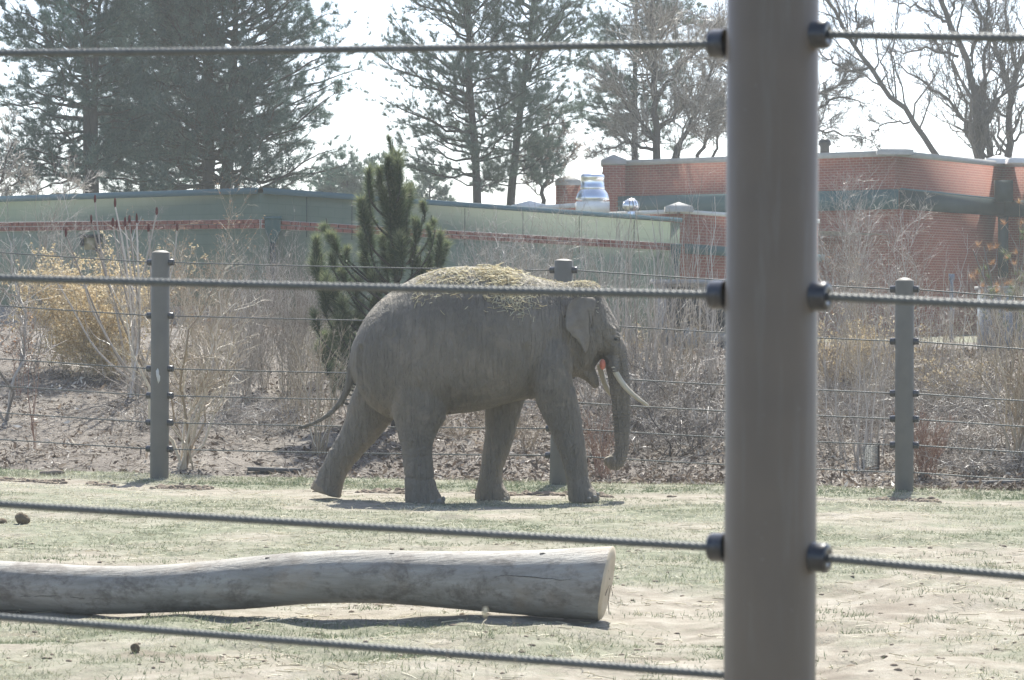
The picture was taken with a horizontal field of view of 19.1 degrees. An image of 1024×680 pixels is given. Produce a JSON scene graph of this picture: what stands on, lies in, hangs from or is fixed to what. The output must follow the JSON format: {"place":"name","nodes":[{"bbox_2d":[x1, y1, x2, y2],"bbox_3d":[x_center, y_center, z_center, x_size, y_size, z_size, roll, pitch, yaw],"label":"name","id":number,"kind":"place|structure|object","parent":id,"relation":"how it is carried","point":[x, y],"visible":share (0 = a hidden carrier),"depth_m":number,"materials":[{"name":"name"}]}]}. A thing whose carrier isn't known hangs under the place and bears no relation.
{"place":"outdoors","nodes":[
{"label":"outdoors","id":0,"kind":"place"},
{"bbox_2d":[0,334,1023,679],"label":"ground","id":1,"kind":"structure","parent":0,"point":[644,624],"depth_m":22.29,"materials":[{"name":"plant"}]},
{"bbox_2d":[0,102,105,195],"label":"bare tree","id":2,"kind":"object","parent":1,"relation":"on","point":[26,173],"visible":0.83,"depth_m":69.95,"materials":[{"name":"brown plant"}]},
{"bbox_2d":[0,0,178,195],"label":"pine tree","id":3,"kind":"object","parent":1,"relation":"on","point":[127,116],"visible":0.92,"depth_m":79.35,"materials":[{"name":"green plant"}]},
{"bbox_2d":[61,1,217,192],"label":"pine tree","id":4,"kind":"object","parent":1,"relation":"on","point":[103,182],"visible":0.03,"depth_m":87.49,"materials":[{"name":"green plant"}]},
{"bbox_2d":[83,372,293,441],"bbox_3d":[-4.308,0.871,40.867,2.920,1.249,1.674,0,1,0],"label":"brush","id":5,"kind":"object","parent":1,"relation":"on","point":[229,421],"visible":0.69,"depth_m":40.75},
{"bbox_2d":[98,0,374,191],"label":"pine tree","id":6,"kind":"object","parent":1,"relation":"on","point":[231,94],"visible":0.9,"depth_m":82.87,"materials":[{"name":"green plant"}]},
{"bbox_2d":[0,546,615,620],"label":"log","id":7,"kind":"object","parent":1,"relation":"on","point":[571,583],"visible":1,"depth_m":20.69,"materials":[{"name":"grey wood"}]},
{"bbox_2d":[306,158,358,192],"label":"pine tree","id":8,"kind":"object","parent":1,"relation":"on","point":[319,189],"visible":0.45,"depth_m":117.65,"materials":[{"name":"green plant"}]},
{"bbox_2d":[0,188,682,342],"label":"green building","id":9,"kind":"structure","parent":1,"relation":"on","point":[203,210],"depth_m":62.84,"materials":[{"name":"brick"}]},
{"bbox_2d":[320,142,375,194],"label":"pine tree","id":10,"kind":"object","parent":1,"relation":"on","point":[338,189],"visible":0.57,"depth_m":117.50,"materials":[{"name":"green plant"}]},
{"bbox_2d":[343,150,402,195],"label":"pine tree","id":11,"kind":"object","parent":1,"relation":"on","point":[371,159],"visible":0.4,"depth_m":117.56,"materials":[{"name":"green plant"}]},
{"bbox_2d":[406,159,461,201],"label":"pine tree","id":12,"kind":"object","parent":1,"relation":"on","point":[430,183],"visible":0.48,"depth_m":117.69,"materials":[{"name":"green plant"}]},
{"bbox_2d":[351,0,567,202],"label":"pine tree","id":13,"kind":"object","parent":1,"relation":"on","point":[473,145],"visible":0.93,"depth_m":85.44,"materials":[{"name":"green plant"}]},
{"bbox_2d":[295,266,648,503],"bbox_3d":[-0.453,0.497,33.309,3.893,2.612,1.497,0,1,0],"label":"elephant","id":14,"kind":"object","parent":1,"relation":"on","point":[418,373],"visible":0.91,"depth_m":32.82},
{"bbox_2d":[412,262,600,321],"bbox_3d":[-0.024,-0.526,33.084,2.192,0.652,0.866,0,1,-18],"label":"hay","id":15,"kind":"object","parent":14,"relation":"on","point":[505,275],"visible":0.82,"depth_m":32.95},
{"bbox_2d":[0,250,1023,490],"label":"fence","id":16,"kind":"object","parent":1,"relation":"on","point":[904,393],"visible":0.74,"depth_m":36.25,"materials":[{"name":"metal"}]},
{"bbox_2d":[0,474,1023,679],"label":"straw","id":17,"kind":"object","parent":1,"relation":"on","point":[268,618],"visible":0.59,"depth_m":25.56,"materials":[{"name":"plant"}]},
{"bbox_2d":[0,0,1023,679],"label":"fence","id":18,"kind":"object","parent":1,"relation":"on","point":[770,294],"visible":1,"depth_m":7.05,"materials":[{"name":"metal"}]},
{"bbox_2d":[0,476,1023,679],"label":"earth clods","id":19,"kind":"object","parent":1,"relation":"on","point":[182,486],"visible":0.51,"depth_m":33.56,"materials":[{"name":"soil"}]},
{"bbox_2d":[421,0,614,204],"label":"pine tree","id":20,"kind":"object","parent":1,"relation":"on","point":[558,17],"visible":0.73,"depth_m":86.70,"materials":[{"name":"green plant"}]},
{"bbox_2d":[516,102,589,203],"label":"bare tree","id":21,"kind":"object","parent":1,"relation":"on","point":[548,182],"visible":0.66,"depth_m":87.88,"materials":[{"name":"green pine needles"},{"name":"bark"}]},
{"bbox_2d":[525,369,686,438],"bbox_3d":[1.154,0.821,40.423,2.335,1.066,1.691,0,1,0],"label":"brush","id":22,"kind":"object","parent":1,"relation":"on","point":[605,411],"visible":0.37,"depth_m":40.31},
{"bbox_2d":[561,0,711,159],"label":"pine tree","id":23,"kind":"object","parent":1,"relation":"on","point":[597,101],"visible":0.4,"depth_m":97.48,"materials":[{"name":"green plant"}]},
{"bbox_2d":[560,0,726,160],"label":"bare tree","id":24,"kind":"object","parent":1,"relation":"on","point":[694,107],"visible":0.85,"depth_m":93.74,"materials":[{"name":"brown plant"}]},
{"bbox_2d":[511,147,1023,336],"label":"brick building","id":25,"kind":"structure","parent":1,"relation":"on","point":[976,199],"depth_m":88.85,"materials":[{"name":"brick"}]},
{"bbox_2d":[576,173,609,212],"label":"exhaust fan","id":26,"kind":"object","parent":25,"relation":"on","point":[595,192],"visible":0.98,"depth_m":78.14,"materials":[{"name":"metal"}]},
{"bbox_2d":[656,0,885,150],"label":"bare tree","id":27,"kind":"object","parent":1,"relation":"on","point":[826,92],"visible":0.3,"depth_m":97.82,"materials":[{"name":"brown plant"}]},
{"bbox_2d":[819,0,961,154],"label":"bare tree","id":28,"kind":"object","parent":1,"relation":"on","point":[862,24],"visible":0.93,"depth_m":95.85,"materials":[{"name":"brown plant"}]},
{"bbox_2d":[871,0,1023,158],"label":"bare tree","id":29,"kind":"object","parent":1,"relation":"on","point":[978,135],"visible":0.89,"depth_m":99.79,"materials":[{"name":"brown plant"}]},
{"bbox_2d":[936,0,1023,157],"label":"bare tree","id":30,"kind":"object","parent":1,"relation":"on","point":[1008,150],"visible":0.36,"depth_m":101.77,"materials":[{"name":"brown plant"}]},
{"bbox_2d":[974,286,1023,350],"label":"utility box","id":31,"kind":"object","parent":1,"relation":"on","point":[981,324],"visible":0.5,"depth_m":51.00,"materials":[{"name":"grey metal"}]},
{"bbox_2d":[0,320,1023,490],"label":"mulch bank","id":32,"kind":"structure","parent":0,"point":[43,434],"depth_m":41.26,"materials":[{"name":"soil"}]},
{"bbox_2d":[0,283,44,394],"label":"shrub","id":33,"kind":"object","parent":32,"relation":"on","point":[29,349],"visible":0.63,"depth_m":45.24,"materials":[{"name":"orange plant"}]},
{"bbox_2d":[0,197,66,420],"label":"sapling","id":34,"kind":"object","parent":32,"relation":"on","point":[22,350],"visible":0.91,"depth_m":43.26,"materials":[{"name":"plant"}]},
{"bbox_2d":[0,150,105,366],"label":"shrub","id":35,"kind":"object","parent":32,"relation":"on","point":[45,248],"visible":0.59,"depth_m":47.63,"materials":[{"name":"plant"}]},
{"bbox_2d":[0,247,121,371],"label":"shrub","id":36,"kind":"object","parent":32,"relation":"on","point":[54,313],"visible":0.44,"depth_m":46.94,"materials":[{"name":"yellow plant"}]},
{"bbox_2d":[4,230,207,380],"bbox_3d":[-6.363,-0.514,46.585,2.419,2.406,3.159,-1,1,-37],"label":"shrub","id":37,"kind":"object","parent":32,"relation":"on","point":[90,354],"visible":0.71,"depth_m":46.27,"materials":[{"name":"yellow plant"}]},
{"bbox_2d":[57,195,186,397],"bbox_3d":[-5.696,-0.648,44.492,1.977,2.994,1.007,0,1,0],"label":"shrub","id":38,"kind":"object","parent":32,"relation":"on","point":[138,389],"visible":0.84,"depth_m":44.40,"materials":[{"name":"plant"}]},
{"bbox_2d":[54,288,209,414],"bbox_3d":[-5.302,0.098,42.163,1.802,1.980,1.988,0,1,-24],"label":"shrub","id":39,"kind":"object","parent":32,"relation":"on","point":[129,377],"visible":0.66,"depth_m":42.78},
{"bbox_2d":[52,375,215,435],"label":"brush","id":40,"kind":"object","parent":32,"relation":"on","point":[142,415],"visible":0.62,"depth_m":41.95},
{"bbox_2d":[108,206,212,365],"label":"shrub","id":41,"kind":"object","parent":32,"relation":"on","point":[171,325],"visible":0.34,"depth_m":46.94,"materials":[{"name":"orange plant"}]},
{"bbox_2d":[96,241,277,469],"bbox_3d":[-4.198,0.198,38.943,2.300,2.962,2.412,0,1,0],"label":"shrub","id":42,"kind":"object","parent":32,"relation":"on","point":[188,455],"visible":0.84,"depth_m":38.73,"materials":[{"name":"plant"}]},
{"bbox_2d":[140,247,233,413],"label":"shrub","id":43,"kind":"object","parent":32,"relation":"on","point":[193,348],"visible":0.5,"depth_m":42.99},
{"bbox_2d":[145,177,264,375],"bbox_3d":[-4.611,-0.931,45.493,1.834,3.193,1.839,0,1,0],"label":"shrub","id":44,"kind":"object","parent":32,"relation":"on","point":[183,292],"visible":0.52,"depth_m":45.49,"materials":[{"name":"orange plant"}]},
{"bbox_2d":[167,227,250,359],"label":"shrub","id":45,"kind":"object","parent":32,"relation":"on","point":[205,295],"visible":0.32,"depth_m":47.49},
{"bbox_2d":[192,295,266,416],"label":"shrub","id":46,"kind":"object","parent":32,"relation":"on","point":[234,381],"visible":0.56,"depth_m":42.61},
{"bbox_2d":[201,247,266,374],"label":"shrub","id":47,"kind":"object","parent":32,"relation":"on","point":[228,311],"visible":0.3,"depth_m":46.00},
{"bbox_2d":[148,378,323,433],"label":"brush","id":48,"kind":"object","parent":32,"relation":"on","point":[243,413],"visible":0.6,"depth_m":42.12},
{"bbox_2d":[214,247,281,403],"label":"shrub","id":49,"kind":"object","parent":32,"relation":"on","point":[250,362],"visible":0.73,"depth_m":43.51,"materials":[{"name":"plant"}]},
{"bbox_2d":[222,225,296,389],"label":"shrub","id":50,"kind":"object","parent":32,"relation":"on","point":[263,385],"visible":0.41,"depth_m":44.48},
{"bbox_2d":[207,376,313,435],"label":"brush","id":51,"kind":"object","parent":32,"relation":"on","point":[282,422],"visible":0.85,"depth_m":41.39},
{"bbox_2d":[232,202,318,395],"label":"shrub","id":52,"kind":"object","parent":32,"relation":"on","point":[278,322],"visible":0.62,"depth_m":43.92,"materials":[{"name":"plant"}]},
{"bbox_2d":[251,326,318,429],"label":"shrub","id":53,"kind":"object","parent":32,"relation":"on","point":[295,389],"visible":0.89,"depth_m":41.61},
{"bbox_2d":[258,235,332,406],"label":"shrub","id":54,"kind":"object","parent":32,"relation":"on","point":[300,322],"visible":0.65,"depth_m":43.16,"materials":[{"name":"plant"}]},
{"bbox_2d":[278,308,357,455],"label":"shrub","id":55,"kind":"object","parent":32,"relation":"on","point":[321,440],"visible":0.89,"depth_m":39.61,"materials":[{"name":"plant"}]},
{"bbox_2d":[302,133,453,425],"bbox_3d":[-1.823,-0.851,41.479,2.160,4.083,1.244,0,1,0],"label":"young pine","id":56,"kind":"object","parent":32,"relation":"on","point":[397,198],"visible":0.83,"depth_m":41.37,"materials":[{"name":"green plant"}]},
{"bbox_2d":[446,206,559,275],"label":"shrub","id":57,"kind":"object","parent":32,"relation":"on","point":[502,260],"visible":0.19,"depth_m":44.91,"materials":[{"name":"brown plant"}]},
{"bbox_2d":[444,173,609,278],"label":"shrub","id":58,"kind":"object","parent":32,"relation":"on","point":[494,253],"visible":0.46,"depth_m":46.02,"materials":[{"name":"brown plant"}]},
{"bbox_2d":[513,408,546,450],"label":"shrub","id":59,"kind":"object","parent":32,"relation":"on","point":[523,435],"visible":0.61,"depth_m":39.61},
{"bbox_2d":[488,208,593,279],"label":"shrub","id":60,"kind":"object","parent":32,"relation":"on","point":[532,263],"visible":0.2,"depth_m":45.46,"materials":[{"name":"brown plant"}]},
{"bbox_2d":[580,404,614,479],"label":"shrub","id":61,"kind":"object","parent":32,"relation":"on","point":[596,452],"visible":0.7,"depth_m":37.23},
{"bbox_2d":[526,211,673,406],"bbox_3d":[1.183,-0.469,42.817,2.143,2.859,1.300,0,1,14],"label":"shrub","id":62,"kind":"object","parent":32,"relation":"on","point":[584,274],"visible":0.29,"depth_m":42.93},
{"bbox_2d":[574,186,633,397],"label":"shrub","id":63,"kind":"object","parent":32,"relation":"on","point":[599,281],"visible":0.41,"depth_m":43.88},
{"bbox_2d":[554,247,658,407],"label":"shrub","id":64,"kind":"object","parent":32,"relation":"on","point":[634,333],"visible":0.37,"depth_m":42.20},
{"bbox_2d":[583,182,640,353],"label":"shrub","id":65,"kind":"object","parent":32,"relation":"on","point":[624,333],"visible":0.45,"depth_m":44.54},
{"bbox_2d":[604,170,668,399],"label":"shrub","id":66,"kind":"object","parent":32,"relation":"on","point":[618,322],"visible":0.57,"depth_m":43.47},
{"bbox_2d":[576,343,703,428],"bbox_3d":[1.393,0.650,41.159,2.331,1.498,2.237,0,1,0],"label":"brush","id":67,"kind":"object","parent":32,"relation":"on","point":[643,382],"visible":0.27,"depth_m":40.94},
{"bbox_2d":[609,194,680,415],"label":"shrub","id":68,"kind":"object","parent":32,"relation":"on","point":[635,348],"visible":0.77,"depth_m":42.00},
{"bbox_2d":[582,398,707,451],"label":"brush","id":69,"kind":"object","parent":32,"relation":"on","point":[638,440],"visible":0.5,"depth_m":39.38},
{"bbox_2d":[573,337,724,427],"bbox_3d":[2.147,0.636,40.951,2.514,1.527,1.876,0,1,-22],"label":"brush","id":70,"kind":"object","parent":32,"relation":"on","point":[695,381],"visible":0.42,"depth_m":41.07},
{"bbox_2d":[574,346,724,437],"bbox_3d":[2.115,0.725,40.583,2.949,1.691,1.589,0,1,-13],"label":"brush","id":71,"kind":"object","parent":32,"relation":"on","point":[675,404],"visible":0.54,"depth_m":40.47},
{"bbox_2d":[632,194,690,406],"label":"shrub","id":72,"kind":"object","parent":32,"relation":"on","point":[666,300],"visible":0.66,"depth_m":42.94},
{"bbox_2d":[625,278,705,423],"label":"shrub","id":73,"kind":"object","parent":32,"relation":"on","point":[655,359],"visible":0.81,"depth_m":41.60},
{"bbox_2d":[629,331,724,435],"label":"brush","id":74,"kind":"object","parent":32,"relation":"on","point":[687,421],"visible":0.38,"depth_m":40.35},
{"bbox_2d":[631,395,724,458],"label":"brush","id":75,"kind":"object","parent":32,"relation":"on","point":[669,441],"visible":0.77,"depth_m":38.75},
{"bbox_2d":[638,271,724,421],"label":"shrub","id":76,"kind":"object","parent":32,"relation":"on","point":[686,348],"visible":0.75,"depth_m":41.83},
{"bbox_2d":[642,383,724,458],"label":"brush","id":77,"kind":"object","parent":32,"relation":"on","point":[712,431],"visible":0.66,"depth_m":38.84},
{"bbox_2d":[650,279,724,348],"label":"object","id":78,"kind":"structure","parent":32,"relation":"on","point":[701,282],"depth_m":53.64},
{"bbox_2d":[652,166,724,397],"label":"shrub","id":79,"kind":"object","parent":32,"relation":"on","point":[673,337],"visible":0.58,"depth_m":44.05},
{"bbox_2d":[663,155,722,407],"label":"shrub","id":80,"kind":"object","parent":32,"relation":"on","point":[686,302],"visible":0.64,"depth_m":43.04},
{"bbox_2d":[671,280,724,422],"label":"shrub","id":81,"kind":"object","parent":32,"relation":"on","point":[710,366],"visible":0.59,"depth_m":41.55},
{"bbox_2d":[680,178,725,407],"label":"shrub","id":82,"kind":"object","parent":32,"relation":"on","point":[713,317],"visible":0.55,"depth_m":42.60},
{"bbox_2d":[817,317,864,398],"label":"shrub","id":83,"kind":"object","parent":32,"relation":"on","point":[821,365],"visible":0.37,"depth_m":43.48,"materials":[{"name":"brown plant"}]},
{"bbox_2d":[818,222,884,374],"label":"shrub","id":84,"kind":"object","parent":32,"relation":"on","point":[832,283],"visible":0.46,"depth_m":44.97,"materials":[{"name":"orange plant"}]},
{"bbox_2d":[817,399,893,459],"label":"brush","id":85,"kind":"object","parent":32,"relation":"on","point":[831,448],"visible":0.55,"depth_m":38.20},
{"bbox_2d":[817,195,897,403],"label":"shrub","id":86,"kind":"object","parent":32,"relation":"on","point":[830,356],"visible":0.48,"depth_m":43.02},
{"bbox_2d":[833,303,887,462],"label":"shrub","id":87,"kind":"object","parent":32,"relation":"on","point":[856,453],"visible":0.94,"depth_m":37.99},
{"bbox_2d":[829,308,893,398],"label":"shrub","id":88,"kind":"object","parent":32,"relation":"on","point":[863,345],"visible":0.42,"depth_m":42.89,"materials":[{"name":"brown plant"}]},
{"bbox_2d":[831,244,916,406],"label":"shrub","id":89,"kind":"object","parent":32,"relation":"on","point":[857,329],"visible":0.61,"depth_m":42.37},
{"bbox_2d":[817,345,930,421],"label":"brush","id":90,"kind":"object","parent":32,"relation":"on","point":[873,387],"visible":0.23,"depth_m":41.46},
{"bbox_2d":[817,369,933,437],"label":"brush","id":91,"kind":"object","parent":32,"relation":"on","point":[830,422],"visible":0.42,"depth_m":39.78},
{"bbox_2d":[861,306,894,456],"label":"shrub","id":92,"kind":"object","parent":32,"relation":"on","point":[879,421],"visible":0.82,"depth_m":38.18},
{"bbox_2d":[818,149,941,368],"bbox_3d":[5.131,-1.197,45.932,2.345,3.498,2.205,0,1,-26],"label":"shrub","id":93,"kind":"object","parent":32,"relation":"on","point":[845,246],"visible":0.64,"depth_m":45.93,"materials":[{"name":"brown plant"}]},
{"bbox_2d":[828,178,946,375],"bbox_3d":[5.598,-0.832,44.294,1.893,3.064,1.307,-1,1,-41],"label":"shrub","id":94,"kind":"object","parent":32,"relation":"on","point":[895,266],"visible":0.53,"depth_m":44.35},
{"bbox_2d":[849,263,928,410],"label":"shrub","id":95,"kind":"object","parent":32,"relation":"on","point":[884,347],"visible":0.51,"depth_m":41.97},
{"bbox_2d":[817,403,961,453],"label":"brush","id":96,"kind":"object","parent":32,"relation":"on","point":[881,430],"visible":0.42,"depth_m":38.64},
{"bbox_2d":[817,339,978,426],"bbox_3d":[4.896,0.641,40.910,2.872,1.409,1.299,0,1,-15],"label":"brush","id":97,"kind":"object","parent":32,"relation":"on","point":[840,386],"visible":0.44,"depth_m":40.90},
{"bbox_2d":[883,401,958,478],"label":"shrub","id":98,"kind":"object","parent":32,"relation":"on","point":[921,448],"visible":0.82,"depth_m":36.47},
{"bbox_2d":[830,371,1014,432],"bbox_3d":[5.457,0.817,40.040,2.648,0.981,1.558,0,1,26],"label":"brush","id":99,"kind":"object","parent":32,"relation":"on","point":[929,414],"visible":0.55,"depth_m":40.06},
{"bbox_2d":[906,271,965,402],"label":"shrub","id":100,"kind":"object","parent":32,"relation":"on","point":[929,348],"visible":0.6,"depth_m":42.58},
{"bbox_2d":[850,403,1022,450],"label":"brush","id":101,"kind":"object","parent":32,"relation":"on","point":[964,429],"visible":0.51,"depth_m":38.58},
{"bbox_2d":[861,341,1020,416],"bbox_3d":[5.843,0.714,41.770,2.319,1.437,2.208,0,1,-19],"label":"brush","id":102,"kind":"object","parent":32,"relation":"on","point":[924,388],"visible":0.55,"depth_m":41.57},
{"bbox_2d":[862,339,1022,423],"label":"brush","id":103,"kind":"object","parent":32,"relation":"on","point":[947,388],"visible":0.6,"depth_m":41.04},
{"bbox_2d":[881,434,1023,480],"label":"brush","id":104,"kind":"object","parent":32,"relation":"on","point":[963,464],"visible":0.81,"depth_m":36.80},
{"bbox_2d":[886,391,1022,455],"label":"brush","id":105,"kind":"object","parent":32,"relation":"on","point":[971,439],"visible":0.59,"depth_m":38.11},
{"bbox_2d":[912,269,998,403],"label":"shrub","id":106,"kind":"object","parent":32,"relation":"on","point":[957,341],"visible":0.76,"depth_m":42.48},
{"bbox_2d":[918,351,1000,410],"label":"shrub","id":107,"kind":"object","parent":32,"relation":"on","point":[974,378],"visible":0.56,"depth_m":41.90,"materials":[{"name":"brown plant"}]},
{"bbox_2d":[914,343,1019,414],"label":"brush","id":108,"kind":"object","parent":32,"relation":"on","point":[960,367],"visible":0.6,"depth_m":41.21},
{"bbox_2d":[929,392,1022,448],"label":"brush","id":109,"kind":"object","parent":32,"relation":"on","point":[985,420],"visible":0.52,"depth_m":38.47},
{"bbox_2d":[929,435,1023,472],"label":"brush","id":110,"kind":"object","parent":32,"relation":"on","point":[1000,465],"visible":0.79,"depth_m":36.89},
{"bbox_2d":[945,260,1017,400],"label":"shrub","id":111,"kind":"object","parent":32,"relation":"on","point":[990,331],"visible":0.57,"depth_m":42.62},
{"bbox_2d":[944,245,1023,460],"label":"shrub","id":112,"kind":"object","parent":32,"relation":"on","point":[1016,412],"visible":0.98,"depth_m":37.55,"materials":[{"name":"plant"}]},
{"bbox_2d":[967,199,1023,378],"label":"pine shrub","id":113,"kind":"object","parent":32,"relation":"on","point":[991,288],"visible":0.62,"depth_m":43.88,"materials":[{"name":"plant"}]},
{"bbox_2d":[984,251,1023,406],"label":"shrub","id":114,"kind":"object","parent":32,"relation":"on","point":[1016,294],"visible":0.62,"depth_m":41.92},
{"bbox_2d":[0,0,1023,204],"label":"sky","id":115,"kind":"structure","parent":0,"point":[366,124],"materials":[{"name":"white"}]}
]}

